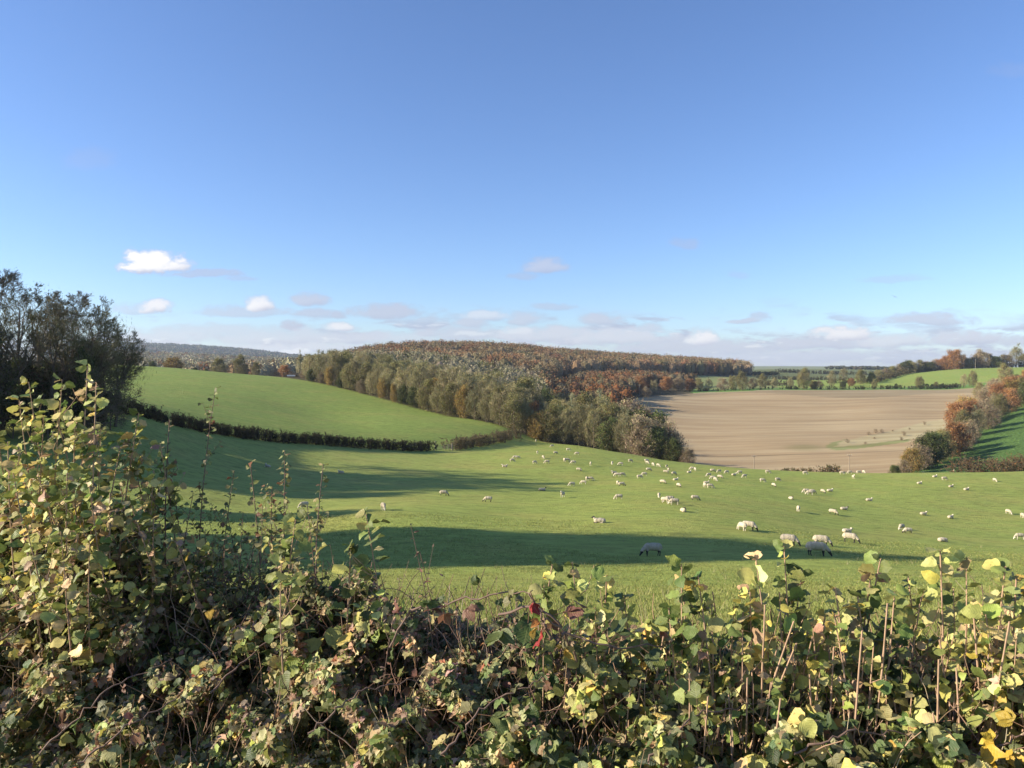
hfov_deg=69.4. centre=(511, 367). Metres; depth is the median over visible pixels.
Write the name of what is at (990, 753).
bramble cane
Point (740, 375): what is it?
field maple tree
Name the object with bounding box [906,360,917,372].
field maple tree
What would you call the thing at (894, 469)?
holly tree
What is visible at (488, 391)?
ash tree
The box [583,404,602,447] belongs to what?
ash tree
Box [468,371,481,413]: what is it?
ash tree
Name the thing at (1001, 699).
cut hazel bush
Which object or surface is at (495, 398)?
ash tree
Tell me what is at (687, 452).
hawthorn tree
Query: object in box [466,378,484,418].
ash tree
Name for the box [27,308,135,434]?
alder tree
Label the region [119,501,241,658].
hazel bush
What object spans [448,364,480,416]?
ash tree
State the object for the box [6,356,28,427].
ivy clad tree
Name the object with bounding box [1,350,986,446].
wooded hills
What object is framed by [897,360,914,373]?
holly tree
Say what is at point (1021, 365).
field hedge
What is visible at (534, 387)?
ash tree
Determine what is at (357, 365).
ash tree
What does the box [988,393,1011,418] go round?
field maple tree
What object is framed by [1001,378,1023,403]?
hazel tree
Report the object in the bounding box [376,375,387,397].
hazel tree
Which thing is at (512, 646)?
dry leaves
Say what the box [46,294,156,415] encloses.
alder tree
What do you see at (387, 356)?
ash tree
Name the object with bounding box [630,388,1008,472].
ploughed field
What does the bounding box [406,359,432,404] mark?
ash tree
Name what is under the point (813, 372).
field hedge
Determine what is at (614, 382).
woodland canopy
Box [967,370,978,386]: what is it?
field maple tree
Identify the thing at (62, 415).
hazel bush
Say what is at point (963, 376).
ash tree
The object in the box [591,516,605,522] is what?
sheep
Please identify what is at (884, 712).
bramble cane
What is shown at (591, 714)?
cut hazel bush
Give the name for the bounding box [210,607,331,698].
bramble cane
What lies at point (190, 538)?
thorn bush
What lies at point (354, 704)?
bramble cane
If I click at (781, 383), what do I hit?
field hedge
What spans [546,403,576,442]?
holly tree
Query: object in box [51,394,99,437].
hawthorn bush
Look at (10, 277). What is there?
alder tree
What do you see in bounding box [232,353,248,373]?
field maple tree
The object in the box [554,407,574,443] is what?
ash tree
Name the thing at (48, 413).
hawthorn bush
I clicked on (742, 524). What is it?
sheep
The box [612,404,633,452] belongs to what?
ash tree
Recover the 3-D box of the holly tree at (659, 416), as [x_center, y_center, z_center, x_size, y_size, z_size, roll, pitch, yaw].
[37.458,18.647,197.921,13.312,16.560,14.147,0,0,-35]
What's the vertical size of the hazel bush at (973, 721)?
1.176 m
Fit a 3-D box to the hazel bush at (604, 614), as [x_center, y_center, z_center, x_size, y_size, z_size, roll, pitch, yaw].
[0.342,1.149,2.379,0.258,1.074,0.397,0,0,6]
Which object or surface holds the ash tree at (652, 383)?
on the wooded hills
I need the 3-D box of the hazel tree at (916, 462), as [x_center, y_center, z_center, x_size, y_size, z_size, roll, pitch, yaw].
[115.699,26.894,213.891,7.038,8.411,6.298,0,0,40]
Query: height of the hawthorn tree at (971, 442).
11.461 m
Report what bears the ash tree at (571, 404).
on the wooded hills
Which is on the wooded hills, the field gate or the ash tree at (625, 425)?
the ash tree at (625, 425)
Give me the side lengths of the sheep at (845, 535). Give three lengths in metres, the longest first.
1.324 x 0.761 x 0.411 m
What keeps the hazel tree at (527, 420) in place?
on the wooded hills
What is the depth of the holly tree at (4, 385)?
86.49 m
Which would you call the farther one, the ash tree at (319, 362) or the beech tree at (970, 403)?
the beech tree at (970, 403)
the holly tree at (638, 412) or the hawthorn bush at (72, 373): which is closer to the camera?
the hawthorn bush at (72, 373)
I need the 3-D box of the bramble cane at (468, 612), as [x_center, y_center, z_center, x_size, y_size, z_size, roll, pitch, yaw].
[-0.164,0.746,2.251,0.519,0.302,0.168,0,0,20]
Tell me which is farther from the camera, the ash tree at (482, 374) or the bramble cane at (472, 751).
the ash tree at (482, 374)
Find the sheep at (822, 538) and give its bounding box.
[813,535,832,546]
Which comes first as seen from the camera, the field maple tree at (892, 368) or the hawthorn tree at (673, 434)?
the hawthorn tree at (673, 434)
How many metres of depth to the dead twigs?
2.46 m
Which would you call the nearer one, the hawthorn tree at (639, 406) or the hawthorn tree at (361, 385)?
the hawthorn tree at (639, 406)
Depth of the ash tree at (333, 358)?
291.83 m
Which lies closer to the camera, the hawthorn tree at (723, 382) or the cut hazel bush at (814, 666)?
the cut hazel bush at (814, 666)
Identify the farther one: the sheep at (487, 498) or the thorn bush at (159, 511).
the sheep at (487, 498)
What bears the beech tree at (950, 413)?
on the ploughed field at (782, 429)
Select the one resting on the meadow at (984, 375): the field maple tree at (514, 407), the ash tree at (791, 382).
the ash tree at (791, 382)
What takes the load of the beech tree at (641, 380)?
on the wooded hills
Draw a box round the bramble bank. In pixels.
[938,452,1023,471]
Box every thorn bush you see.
[146,419,185,612]
[167,491,237,692]
[174,386,222,683]
[195,470,250,630]
[200,503,287,687]
[200,544,257,686]
[221,459,270,624]
[257,450,299,654]
[301,463,343,649]
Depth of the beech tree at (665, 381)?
503.00 m
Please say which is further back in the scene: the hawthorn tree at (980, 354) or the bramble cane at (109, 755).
the hawthorn tree at (980, 354)
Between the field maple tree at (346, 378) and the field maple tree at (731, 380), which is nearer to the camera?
the field maple tree at (346, 378)
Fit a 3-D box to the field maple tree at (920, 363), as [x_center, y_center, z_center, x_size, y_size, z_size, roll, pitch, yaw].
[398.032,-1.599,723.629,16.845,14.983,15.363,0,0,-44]
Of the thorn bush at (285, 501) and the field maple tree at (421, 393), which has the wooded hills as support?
the field maple tree at (421, 393)
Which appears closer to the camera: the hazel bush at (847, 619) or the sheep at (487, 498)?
the hazel bush at (847, 619)
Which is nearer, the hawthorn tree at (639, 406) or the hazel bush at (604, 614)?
the hazel bush at (604, 614)
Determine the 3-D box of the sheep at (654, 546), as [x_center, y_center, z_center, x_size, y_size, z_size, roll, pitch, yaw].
[8.030,10.489,42.741,1.372,0.788,0.442,0,-8,-2]
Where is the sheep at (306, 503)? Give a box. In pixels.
[298,501,308,507]
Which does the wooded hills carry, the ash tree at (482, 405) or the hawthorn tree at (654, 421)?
the ash tree at (482, 405)
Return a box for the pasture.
[0,413,1023,767]
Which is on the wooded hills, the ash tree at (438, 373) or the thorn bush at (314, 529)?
the ash tree at (438, 373)
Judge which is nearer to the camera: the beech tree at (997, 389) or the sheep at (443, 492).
the sheep at (443, 492)
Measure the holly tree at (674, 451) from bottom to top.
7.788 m
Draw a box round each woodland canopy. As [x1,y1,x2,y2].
[45,342,303,357]
[109,349,350,376]
[320,347,550,393]
[346,338,753,389]
[550,369,697,407]
[825,365,889,369]
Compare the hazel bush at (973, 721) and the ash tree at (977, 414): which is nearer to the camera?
the hazel bush at (973, 721)
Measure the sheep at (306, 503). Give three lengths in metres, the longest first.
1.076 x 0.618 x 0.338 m
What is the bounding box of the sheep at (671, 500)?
[668,498,678,504]
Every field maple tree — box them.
[208,357,228,371]
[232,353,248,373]
[249,361,260,374]
[334,352,353,379]
[336,350,351,367]
[340,362,357,389]
[354,361,376,392]
[377,354,392,369]
[386,359,407,397]
[414,376,440,411]
[437,381,460,415]
[488,383,513,424]
[497,392,526,430]
[514,371,543,407]
[536,401,563,441]
[543,394,560,414]
[570,387,600,447]
[586,392,612,448]
[588,400,620,449]
[695,378,703,389]
[727,376,737,388]
[734,371,748,390]
[757,373,768,387]
[796,366,812,388]
[854,369,866,383]
[871,378,877,388]
[874,370,883,375]
[888,365,897,373]
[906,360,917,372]
[913,359,924,372]
[915,376,924,386]
[933,428,957,460]
[947,408,976,424]
[964,358,974,368]
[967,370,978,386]
[972,381,986,399]
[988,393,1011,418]
[997,362,1014,382]
[1016,353,1023,364]
[1017,375,1023,383]
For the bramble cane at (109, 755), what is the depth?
2.26 m
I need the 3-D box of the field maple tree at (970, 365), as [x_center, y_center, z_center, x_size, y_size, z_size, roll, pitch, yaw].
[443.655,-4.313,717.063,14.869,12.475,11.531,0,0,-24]
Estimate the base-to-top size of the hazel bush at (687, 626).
1.167 m
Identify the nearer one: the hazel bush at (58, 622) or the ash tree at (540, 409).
the hazel bush at (58, 622)
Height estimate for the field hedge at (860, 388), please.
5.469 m
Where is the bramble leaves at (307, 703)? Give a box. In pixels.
[0,501,494,767]
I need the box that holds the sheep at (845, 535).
[842,532,860,543]
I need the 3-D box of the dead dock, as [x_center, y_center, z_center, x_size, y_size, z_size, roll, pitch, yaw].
[-0.364,1.119,2.597,0.276,1.138,0.516,0,0,44]
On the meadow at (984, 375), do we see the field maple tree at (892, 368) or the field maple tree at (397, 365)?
the field maple tree at (892, 368)
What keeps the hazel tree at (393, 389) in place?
on the wooded hills
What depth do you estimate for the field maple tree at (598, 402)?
215.51 m
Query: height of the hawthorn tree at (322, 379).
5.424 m
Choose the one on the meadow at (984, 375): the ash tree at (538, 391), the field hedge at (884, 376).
the field hedge at (884, 376)
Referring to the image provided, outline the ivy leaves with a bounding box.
[0,509,1023,767]
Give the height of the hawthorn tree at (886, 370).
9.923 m
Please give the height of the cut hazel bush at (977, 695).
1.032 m
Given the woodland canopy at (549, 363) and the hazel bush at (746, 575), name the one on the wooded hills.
the woodland canopy at (549, 363)
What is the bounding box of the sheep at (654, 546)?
[639,542,662,555]
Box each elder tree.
[58,338,149,427]
[79,362,135,444]
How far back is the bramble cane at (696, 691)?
1.97 m
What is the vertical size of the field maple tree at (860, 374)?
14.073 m
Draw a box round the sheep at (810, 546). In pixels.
[805,541,831,555]
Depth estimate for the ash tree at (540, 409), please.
206.89 m
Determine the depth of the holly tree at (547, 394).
235.14 m
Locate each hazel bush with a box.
[0,422,47,736]
[0,467,113,738]
[0,523,114,762]
[1,376,66,592]
[17,373,123,674]
[38,470,146,735]
[57,359,134,627]
[74,408,166,631]
[112,440,194,681]
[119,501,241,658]
[247,508,325,724]
[305,507,422,695]
[502,555,600,749]
[575,680,619,756]
[578,565,646,745]
[602,640,670,751]
[628,554,735,761]
[648,602,716,731]
[673,677,747,757]
[680,598,750,749]
[702,592,796,760]
[716,604,794,753]
[731,550,791,752]
[750,539,833,733]
[757,593,854,732]
[779,592,894,751]
[784,583,887,748]
[789,619,830,713]
[839,550,923,751]
[849,628,900,751]
[859,574,949,708]
[880,659,939,766]
[893,635,951,731]
[894,547,973,716]
[901,621,1009,749]
[939,550,1014,750]
[939,618,1023,748]
[959,557,1023,749]
[963,633,1010,750]
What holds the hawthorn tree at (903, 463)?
on the crop field at (1007, 436)
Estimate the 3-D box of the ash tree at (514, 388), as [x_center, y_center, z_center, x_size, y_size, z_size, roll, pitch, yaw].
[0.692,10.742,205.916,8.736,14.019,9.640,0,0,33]
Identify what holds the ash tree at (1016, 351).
on the meadow at (984, 375)
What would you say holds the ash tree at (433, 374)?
on the wooded hills
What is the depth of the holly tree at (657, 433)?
182.79 m
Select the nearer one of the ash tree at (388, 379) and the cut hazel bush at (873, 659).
the cut hazel bush at (873, 659)
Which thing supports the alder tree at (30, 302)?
on the hillside meadow at (277, 404)
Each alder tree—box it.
[0,267,64,430]
[0,283,81,391]
[0,287,80,365]
[0,293,110,433]
[0,310,31,421]
[15,290,123,393]
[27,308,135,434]
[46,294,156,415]
[90,330,156,426]
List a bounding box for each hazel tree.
[162,356,184,368]
[324,366,333,384]
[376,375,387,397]
[389,384,397,400]
[429,376,443,410]
[454,384,471,417]
[523,409,547,439]
[526,413,544,438]
[809,380,817,387]
[898,446,924,472]
[957,394,978,405]
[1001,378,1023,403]
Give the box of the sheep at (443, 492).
[439,490,448,495]
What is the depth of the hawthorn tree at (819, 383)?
573.87 m
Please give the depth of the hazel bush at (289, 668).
2.71 m
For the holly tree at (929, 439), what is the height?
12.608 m
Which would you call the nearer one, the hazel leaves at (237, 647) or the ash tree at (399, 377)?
the hazel leaves at (237, 647)
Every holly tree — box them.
[0,323,26,394]
[148,361,156,366]
[306,367,316,381]
[334,375,344,387]
[395,383,408,404]
[406,385,419,407]
[509,381,529,397]
[540,386,555,403]
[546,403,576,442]
[594,415,621,451]
[622,408,649,453]
[633,408,673,440]
[636,426,669,459]
[660,436,688,461]
[839,381,847,387]
[866,372,876,383]
[888,465,901,472]
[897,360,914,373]
[908,431,947,468]
[922,430,951,463]
[924,362,935,371]
[988,356,1003,367]
[1016,382,1023,404]
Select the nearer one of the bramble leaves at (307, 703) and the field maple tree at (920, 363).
the bramble leaves at (307, 703)
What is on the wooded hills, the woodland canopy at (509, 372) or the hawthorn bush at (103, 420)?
the woodland canopy at (509, 372)
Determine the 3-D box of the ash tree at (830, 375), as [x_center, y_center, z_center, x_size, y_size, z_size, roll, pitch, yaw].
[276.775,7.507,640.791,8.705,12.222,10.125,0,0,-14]
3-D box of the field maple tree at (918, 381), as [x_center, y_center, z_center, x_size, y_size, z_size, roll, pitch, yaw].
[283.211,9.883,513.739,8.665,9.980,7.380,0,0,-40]
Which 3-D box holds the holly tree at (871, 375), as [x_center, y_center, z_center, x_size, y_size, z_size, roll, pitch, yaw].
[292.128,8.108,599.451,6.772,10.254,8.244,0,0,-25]
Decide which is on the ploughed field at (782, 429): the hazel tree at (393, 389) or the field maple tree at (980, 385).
the field maple tree at (980, 385)
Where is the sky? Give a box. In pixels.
[0,0,1023,366]
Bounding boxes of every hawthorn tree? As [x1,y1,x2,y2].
[317,372,324,383]
[355,379,365,393]
[610,397,634,413]
[616,411,648,455]
[619,413,659,456]
[623,397,664,452]
[629,415,671,455]
[640,386,652,396]
[648,419,688,459]
[671,375,685,390]
[678,446,696,463]
[716,377,730,389]
[747,377,758,387]
[816,381,823,386]
[880,367,890,373]
[894,363,904,373]
[897,459,911,472]
[909,442,935,469]
[955,421,979,451]
[957,354,968,368]
[961,417,981,442]
[965,354,985,367]
[970,349,995,367]
[972,388,994,406]
[976,397,998,419]
[978,403,1002,428]
[984,378,1002,392]
[1001,354,1017,367]
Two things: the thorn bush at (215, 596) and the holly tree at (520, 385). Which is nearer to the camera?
the thorn bush at (215, 596)
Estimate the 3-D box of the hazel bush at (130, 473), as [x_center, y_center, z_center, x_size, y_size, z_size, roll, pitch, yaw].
[-1.842,0.929,3.570,0.324,1.486,0.577,0,0,17]
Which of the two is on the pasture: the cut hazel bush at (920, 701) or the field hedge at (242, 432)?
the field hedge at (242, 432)
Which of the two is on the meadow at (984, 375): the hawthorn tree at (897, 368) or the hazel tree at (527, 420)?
the hawthorn tree at (897, 368)
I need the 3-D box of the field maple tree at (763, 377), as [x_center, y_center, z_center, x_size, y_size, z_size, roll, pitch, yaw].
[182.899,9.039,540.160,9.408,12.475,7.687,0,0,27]
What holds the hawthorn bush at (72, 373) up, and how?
on the pasture
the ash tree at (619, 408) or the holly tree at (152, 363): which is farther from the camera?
the holly tree at (152, 363)
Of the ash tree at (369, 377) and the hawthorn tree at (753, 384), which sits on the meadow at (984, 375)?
the hawthorn tree at (753, 384)
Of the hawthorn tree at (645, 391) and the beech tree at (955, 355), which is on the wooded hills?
the hawthorn tree at (645, 391)
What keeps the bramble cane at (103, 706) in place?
on the hazel leaves at (237, 647)
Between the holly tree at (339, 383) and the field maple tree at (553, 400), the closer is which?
the field maple tree at (553, 400)
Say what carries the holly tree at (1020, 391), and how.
on the crop field at (1007, 436)
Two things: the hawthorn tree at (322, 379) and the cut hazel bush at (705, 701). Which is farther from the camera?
the hawthorn tree at (322, 379)
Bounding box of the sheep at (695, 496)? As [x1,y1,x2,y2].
[691,495,700,500]
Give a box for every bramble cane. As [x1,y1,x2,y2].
[0,588,113,646]
[36,653,177,765]
[77,677,207,767]
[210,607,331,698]
[307,667,440,738]
[387,572,535,659]
[431,673,552,764]
[484,595,687,680]
[528,590,552,648]
[529,617,577,662]
[647,680,778,767]
[794,704,930,767]
[956,707,1023,767]
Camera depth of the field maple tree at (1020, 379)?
391.43 m
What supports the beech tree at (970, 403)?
on the crop field at (1007, 436)
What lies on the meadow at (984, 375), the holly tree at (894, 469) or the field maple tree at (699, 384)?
the field maple tree at (699, 384)
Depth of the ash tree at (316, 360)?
309.92 m
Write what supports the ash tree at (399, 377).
on the wooded hills
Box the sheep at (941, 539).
[937,537,947,541]
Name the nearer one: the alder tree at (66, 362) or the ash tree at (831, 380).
the alder tree at (66, 362)
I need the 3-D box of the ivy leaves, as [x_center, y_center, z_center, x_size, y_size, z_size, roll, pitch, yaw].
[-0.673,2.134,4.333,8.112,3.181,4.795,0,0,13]
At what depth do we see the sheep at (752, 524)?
58.52 m
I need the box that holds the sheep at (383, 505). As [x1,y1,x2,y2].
[381,502,385,509]
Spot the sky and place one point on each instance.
(758, 182)
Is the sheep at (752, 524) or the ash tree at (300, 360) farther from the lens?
the ash tree at (300, 360)
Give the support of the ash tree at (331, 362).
on the wooded hills
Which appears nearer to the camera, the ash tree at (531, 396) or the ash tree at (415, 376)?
the ash tree at (531, 396)
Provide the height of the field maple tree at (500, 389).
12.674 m
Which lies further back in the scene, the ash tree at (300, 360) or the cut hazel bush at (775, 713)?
the ash tree at (300, 360)
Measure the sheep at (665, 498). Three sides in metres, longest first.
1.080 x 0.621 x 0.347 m
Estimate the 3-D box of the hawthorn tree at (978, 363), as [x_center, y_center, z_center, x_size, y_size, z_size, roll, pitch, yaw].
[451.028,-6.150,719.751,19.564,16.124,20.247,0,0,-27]
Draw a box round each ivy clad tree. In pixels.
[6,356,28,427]
[68,345,101,434]
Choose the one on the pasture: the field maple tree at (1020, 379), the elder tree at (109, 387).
the elder tree at (109, 387)
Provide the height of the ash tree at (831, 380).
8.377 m
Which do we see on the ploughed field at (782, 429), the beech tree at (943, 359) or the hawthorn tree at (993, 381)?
the hawthorn tree at (993, 381)
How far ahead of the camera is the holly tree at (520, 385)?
215.22 m
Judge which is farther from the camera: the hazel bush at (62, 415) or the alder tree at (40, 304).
the alder tree at (40, 304)
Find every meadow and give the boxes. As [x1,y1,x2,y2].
[17,365,537,450]
[693,367,1023,392]
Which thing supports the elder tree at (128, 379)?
on the pasture
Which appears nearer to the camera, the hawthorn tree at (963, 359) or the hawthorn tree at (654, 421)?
the hawthorn tree at (654, 421)
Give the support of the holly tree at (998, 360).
on the meadow at (984, 375)
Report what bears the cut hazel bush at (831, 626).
on the verge
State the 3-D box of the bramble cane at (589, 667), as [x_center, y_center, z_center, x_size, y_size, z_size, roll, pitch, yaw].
[0.220,0.772,2.102,0.595,0.211,0.148,0,0,0]
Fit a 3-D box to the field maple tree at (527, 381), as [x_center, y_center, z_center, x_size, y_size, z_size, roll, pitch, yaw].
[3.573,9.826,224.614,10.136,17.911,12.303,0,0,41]
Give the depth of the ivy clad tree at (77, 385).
87.34 m
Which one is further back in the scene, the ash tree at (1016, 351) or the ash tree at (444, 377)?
the ash tree at (1016, 351)
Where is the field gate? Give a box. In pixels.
[435,441,452,450]
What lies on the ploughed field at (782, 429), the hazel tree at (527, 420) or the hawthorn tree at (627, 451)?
the hawthorn tree at (627, 451)
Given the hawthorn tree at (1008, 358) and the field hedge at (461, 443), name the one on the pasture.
the field hedge at (461, 443)
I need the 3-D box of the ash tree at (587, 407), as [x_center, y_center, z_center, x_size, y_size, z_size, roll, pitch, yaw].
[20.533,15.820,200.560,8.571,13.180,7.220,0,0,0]
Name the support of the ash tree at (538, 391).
on the wooded hills
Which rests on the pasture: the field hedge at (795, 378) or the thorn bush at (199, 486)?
the thorn bush at (199, 486)
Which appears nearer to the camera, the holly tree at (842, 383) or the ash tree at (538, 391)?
the ash tree at (538, 391)
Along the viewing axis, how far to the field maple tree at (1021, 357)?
722.70 m
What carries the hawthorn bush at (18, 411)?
on the pasture
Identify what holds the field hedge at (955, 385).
on the meadow at (984, 375)
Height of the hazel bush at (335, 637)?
1.154 m
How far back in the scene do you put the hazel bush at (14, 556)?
3.27 m
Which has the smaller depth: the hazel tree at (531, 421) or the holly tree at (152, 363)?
the hazel tree at (531, 421)
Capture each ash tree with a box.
[295,350,303,375]
[301,354,316,377]
[309,349,326,374]
[310,348,328,379]
[320,352,342,384]
[324,351,344,383]
[345,357,364,388]
[355,348,368,361]
[359,353,373,364]
[364,371,378,395]
[369,363,385,395]
[370,352,385,365]
[379,362,395,397]
[382,353,396,363]
[391,365,416,402]
[400,356,423,386]
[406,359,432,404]
[419,368,437,386]
[423,362,439,376]
[428,386,441,412]
[431,364,461,414]
[434,363,448,405]
[442,364,455,371]
[446,365,464,386]
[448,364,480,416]
[464,385,483,419]
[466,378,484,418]
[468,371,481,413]
[472,370,489,379]
[476,383,497,420]
[476,393,492,421]
[477,368,503,420]
[487,387,509,424]
[497,381,516,414]
[502,383,528,428]
[514,398,534,433]
[518,385,534,427]
[519,404,529,432]
[530,383,547,409]
[534,381,546,403]
[539,402,548,437]
[548,387,564,404]
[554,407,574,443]
[557,392,586,445]
[560,395,576,442]
[568,403,590,445]
[575,402,600,447]
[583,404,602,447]
[585,385,615,448]
[610,402,628,450]
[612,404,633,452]
[612,408,639,453]
[649,379,658,391]
[705,377,712,389]
[769,378,777,387]
[787,377,793,385]
[826,370,836,381]
[829,377,835,385]
[839,367,848,378]
[959,374,968,386]
[970,405,988,433]
[1009,343,1022,366]
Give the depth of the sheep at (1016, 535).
71.21 m
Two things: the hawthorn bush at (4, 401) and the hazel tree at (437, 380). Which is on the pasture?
the hawthorn bush at (4, 401)
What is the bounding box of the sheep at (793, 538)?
[780,534,800,545]
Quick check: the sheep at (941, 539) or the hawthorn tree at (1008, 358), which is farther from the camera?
the hawthorn tree at (1008, 358)
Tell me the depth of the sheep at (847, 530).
66.01 m
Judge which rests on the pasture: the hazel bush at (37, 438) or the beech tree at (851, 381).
the hazel bush at (37, 438)
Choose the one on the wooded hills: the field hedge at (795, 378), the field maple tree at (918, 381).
the field hedge at (795, 378)
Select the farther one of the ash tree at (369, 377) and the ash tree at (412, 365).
the ash tree at (369, 377)
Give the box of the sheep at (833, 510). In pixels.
[829,509,838,515]
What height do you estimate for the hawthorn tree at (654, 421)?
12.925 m
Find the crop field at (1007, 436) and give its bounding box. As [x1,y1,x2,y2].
[912,403,1023,472]
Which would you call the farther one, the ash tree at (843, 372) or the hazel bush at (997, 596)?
the ash tree at (843, 372)
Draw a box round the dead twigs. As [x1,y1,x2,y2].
[0,452,1023,767]
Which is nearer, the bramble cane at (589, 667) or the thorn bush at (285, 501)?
the bramble cane at (589, 667)
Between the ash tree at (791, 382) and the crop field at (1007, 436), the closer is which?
the crop field at (1007, 436)
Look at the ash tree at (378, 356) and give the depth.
312.28 m
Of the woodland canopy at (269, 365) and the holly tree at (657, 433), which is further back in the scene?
the woodland canopy at (269, 365)
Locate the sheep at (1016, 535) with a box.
[1013,533,1023,539]
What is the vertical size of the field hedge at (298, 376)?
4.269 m
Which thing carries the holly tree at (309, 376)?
on the wooded hills
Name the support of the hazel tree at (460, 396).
on the wooded hills
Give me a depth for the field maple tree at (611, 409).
197.89 m
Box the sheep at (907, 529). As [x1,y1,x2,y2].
[902,527,912,533]
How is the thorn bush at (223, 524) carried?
on the pasture
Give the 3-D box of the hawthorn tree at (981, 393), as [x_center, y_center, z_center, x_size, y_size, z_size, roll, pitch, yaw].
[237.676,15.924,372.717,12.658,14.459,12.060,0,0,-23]
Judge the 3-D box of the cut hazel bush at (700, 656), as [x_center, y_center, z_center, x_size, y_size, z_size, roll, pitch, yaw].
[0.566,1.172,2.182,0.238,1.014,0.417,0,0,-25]
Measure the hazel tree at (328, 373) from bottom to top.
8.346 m
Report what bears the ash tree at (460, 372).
on the wooded hills
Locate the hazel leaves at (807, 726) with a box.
[552,603,1023,767]
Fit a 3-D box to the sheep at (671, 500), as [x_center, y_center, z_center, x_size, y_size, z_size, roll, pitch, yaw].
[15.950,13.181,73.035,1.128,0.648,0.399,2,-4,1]
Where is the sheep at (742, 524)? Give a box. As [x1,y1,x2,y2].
[737,522,746,530]
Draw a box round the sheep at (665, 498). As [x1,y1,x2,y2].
[661,497,670,502]
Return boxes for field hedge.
[100,398,437,451]
[274,371,321,379]
[439,427,522,450]
[693,385,958,390]
[751,371,779,374]
[752,375,826,379]
[752,380,793,385]
[775,368,882,374]
[826,368,910,382]
[888,361,1023,372]
[923,383,964,387]
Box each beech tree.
[278,365,290,376]
[529,400,540,411]
[635,375,648,392]
[658,376,673,390]
[685,379,696,390]
[848,378,855,385]
[933,358,947,370]
[939,355,954,369]
[940,419,974,456]
[942,400,971,422]
[945,349,965,369]
[962,399,983,419]
[988,383,1006,400]
[1000,375,1018,386]
[1002,388,1022,411]
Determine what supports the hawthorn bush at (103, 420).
on the pasture
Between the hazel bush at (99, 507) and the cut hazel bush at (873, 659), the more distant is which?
the hazel bush at (99, 507)
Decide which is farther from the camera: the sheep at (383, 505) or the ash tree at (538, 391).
the ash tree at (538, 391)
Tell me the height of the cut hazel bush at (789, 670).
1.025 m
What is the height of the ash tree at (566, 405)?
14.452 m
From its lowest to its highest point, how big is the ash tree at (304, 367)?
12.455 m
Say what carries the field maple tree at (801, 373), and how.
on the meadow at (984, 375)
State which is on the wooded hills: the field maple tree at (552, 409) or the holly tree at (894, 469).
the field maple tree at (552, 409)
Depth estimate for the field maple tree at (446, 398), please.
218.77 m
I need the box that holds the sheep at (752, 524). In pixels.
[743,521,757,530]
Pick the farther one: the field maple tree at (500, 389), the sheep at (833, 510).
the field maple tree at (500, 389)
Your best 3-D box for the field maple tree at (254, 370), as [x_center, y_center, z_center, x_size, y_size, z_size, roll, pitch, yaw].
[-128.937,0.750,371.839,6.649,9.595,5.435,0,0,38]
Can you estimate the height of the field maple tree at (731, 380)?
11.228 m
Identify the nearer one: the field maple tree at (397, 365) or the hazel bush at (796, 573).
the hazel bush at (796, 573)
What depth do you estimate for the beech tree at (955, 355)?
713.37 m
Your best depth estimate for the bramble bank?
192.59 m
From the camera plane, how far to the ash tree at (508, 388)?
213.82 m
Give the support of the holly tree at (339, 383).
on the wooded hills
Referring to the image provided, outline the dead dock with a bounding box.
[351,524,458,745]
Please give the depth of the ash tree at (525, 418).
203.81 m
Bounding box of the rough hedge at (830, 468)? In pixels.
[768,464,841,471]
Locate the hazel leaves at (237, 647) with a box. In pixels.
[0,484,404,767]
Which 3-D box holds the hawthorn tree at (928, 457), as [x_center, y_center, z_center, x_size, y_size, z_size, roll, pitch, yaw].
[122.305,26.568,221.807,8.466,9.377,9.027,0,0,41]
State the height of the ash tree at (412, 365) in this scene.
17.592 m
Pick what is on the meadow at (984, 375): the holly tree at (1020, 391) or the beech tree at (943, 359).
the beech tree at (943, 359)
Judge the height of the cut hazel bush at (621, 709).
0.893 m
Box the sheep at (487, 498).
[482,496,491,501]
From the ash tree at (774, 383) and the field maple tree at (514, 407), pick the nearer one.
the field maple tree at (514, 407)
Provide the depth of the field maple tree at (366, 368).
271.38 m
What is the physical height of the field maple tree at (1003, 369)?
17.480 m
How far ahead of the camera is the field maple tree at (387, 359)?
296.20 m
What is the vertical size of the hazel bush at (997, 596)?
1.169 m
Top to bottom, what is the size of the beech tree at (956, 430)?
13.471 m
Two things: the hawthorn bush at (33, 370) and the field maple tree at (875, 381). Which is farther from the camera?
the field maple tree at (875, 381)
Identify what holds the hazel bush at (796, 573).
on the verge
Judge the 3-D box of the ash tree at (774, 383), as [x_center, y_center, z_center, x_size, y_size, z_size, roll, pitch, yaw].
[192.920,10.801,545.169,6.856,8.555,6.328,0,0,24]
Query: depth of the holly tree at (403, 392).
244.56 m
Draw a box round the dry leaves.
[0,499,578,753]
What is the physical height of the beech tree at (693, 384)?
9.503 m
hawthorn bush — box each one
[0,389,15,426]
[0,396,30,438]
[12,387,58,435]
[14,359,72,424]
[28,403,71,441]
[34,371,85,399]
[47,392,98,438]
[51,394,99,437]
[56,361,83,397]
[83,389,113,427]
[105,398,126,429]
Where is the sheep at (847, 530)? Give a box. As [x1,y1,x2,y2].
[842,528,852,532]
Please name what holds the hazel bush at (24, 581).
on the pasture
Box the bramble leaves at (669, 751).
[401,597,1023,767]
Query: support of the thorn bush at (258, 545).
on the pasture
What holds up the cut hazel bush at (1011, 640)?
on the verge
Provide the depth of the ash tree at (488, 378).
220.89 m
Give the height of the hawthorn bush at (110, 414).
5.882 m
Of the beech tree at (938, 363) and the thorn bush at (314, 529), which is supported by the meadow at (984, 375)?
the beech tree at (938, 363)
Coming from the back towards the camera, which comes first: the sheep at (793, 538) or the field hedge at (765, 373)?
the field hedge at (765, 373)
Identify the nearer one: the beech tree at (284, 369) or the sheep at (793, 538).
the sheep at (793, 538)
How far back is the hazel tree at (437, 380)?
233.01 m

